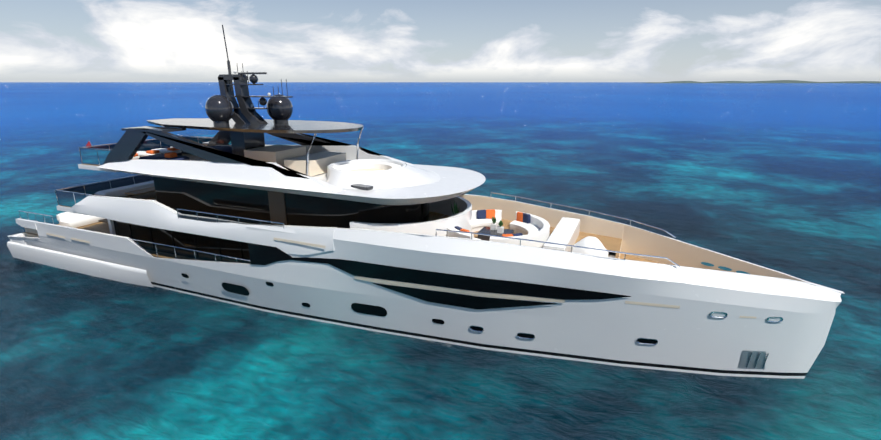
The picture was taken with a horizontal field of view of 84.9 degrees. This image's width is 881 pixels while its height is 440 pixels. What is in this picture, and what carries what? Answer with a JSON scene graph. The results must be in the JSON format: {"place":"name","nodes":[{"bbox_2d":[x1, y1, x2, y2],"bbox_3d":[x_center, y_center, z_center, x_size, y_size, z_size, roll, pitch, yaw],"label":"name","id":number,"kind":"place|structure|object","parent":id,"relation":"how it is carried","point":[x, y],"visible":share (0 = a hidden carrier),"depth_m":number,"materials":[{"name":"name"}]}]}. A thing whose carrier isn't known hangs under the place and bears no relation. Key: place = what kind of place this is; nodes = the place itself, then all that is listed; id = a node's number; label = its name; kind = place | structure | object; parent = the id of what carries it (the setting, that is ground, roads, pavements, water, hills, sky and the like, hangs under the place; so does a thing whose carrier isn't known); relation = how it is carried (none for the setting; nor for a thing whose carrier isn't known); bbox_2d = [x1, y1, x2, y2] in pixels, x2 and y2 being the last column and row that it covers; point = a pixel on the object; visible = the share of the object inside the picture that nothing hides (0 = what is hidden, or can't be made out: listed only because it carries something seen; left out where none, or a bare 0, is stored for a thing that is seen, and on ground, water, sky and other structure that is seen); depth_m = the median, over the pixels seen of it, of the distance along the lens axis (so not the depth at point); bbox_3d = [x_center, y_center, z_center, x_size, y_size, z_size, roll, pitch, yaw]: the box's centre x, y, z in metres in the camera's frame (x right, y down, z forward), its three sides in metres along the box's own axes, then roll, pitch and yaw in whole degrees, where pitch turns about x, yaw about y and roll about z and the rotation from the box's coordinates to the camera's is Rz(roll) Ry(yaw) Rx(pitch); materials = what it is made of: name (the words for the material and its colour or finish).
{"place":"outdoors","nodes":[
{"label":"outdoors","id":0,"kind":"place"},
{"bbox_2d":[0,82,880,439],"bbox_3d":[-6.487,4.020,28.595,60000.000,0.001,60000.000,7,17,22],"label":"sea","id":1,"kind":"structure","parent":0,"point":[784,178],"depth_m":29.20,"materials":[{"name":"liquid"}]},
{"bbox_2d":[7,25,844,378],"bbox_3d":[-6.280,-2.350,26.679,47.350,16.302,9.060,7,17,22],"label":"yacht","id":2,"kind":"object","parent":1,"relation":"on","point":[235,209],"visible":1,"depth_m":22.95,"materials":[{"name":"white"}]},
{"bbox_2d":[0,0,880,81],"label":"sky","id":3,"kind":"structure","parent":0,"point":[41,40],"materials":[{"name":"white"}]},
{"bbox_2d":[646,80,880,82],"bbox_3d":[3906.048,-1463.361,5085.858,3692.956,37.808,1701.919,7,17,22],"label":"island terrain","id":4,"kind":"structure","parent":0,"point":[785,81],"depth_m":5357.36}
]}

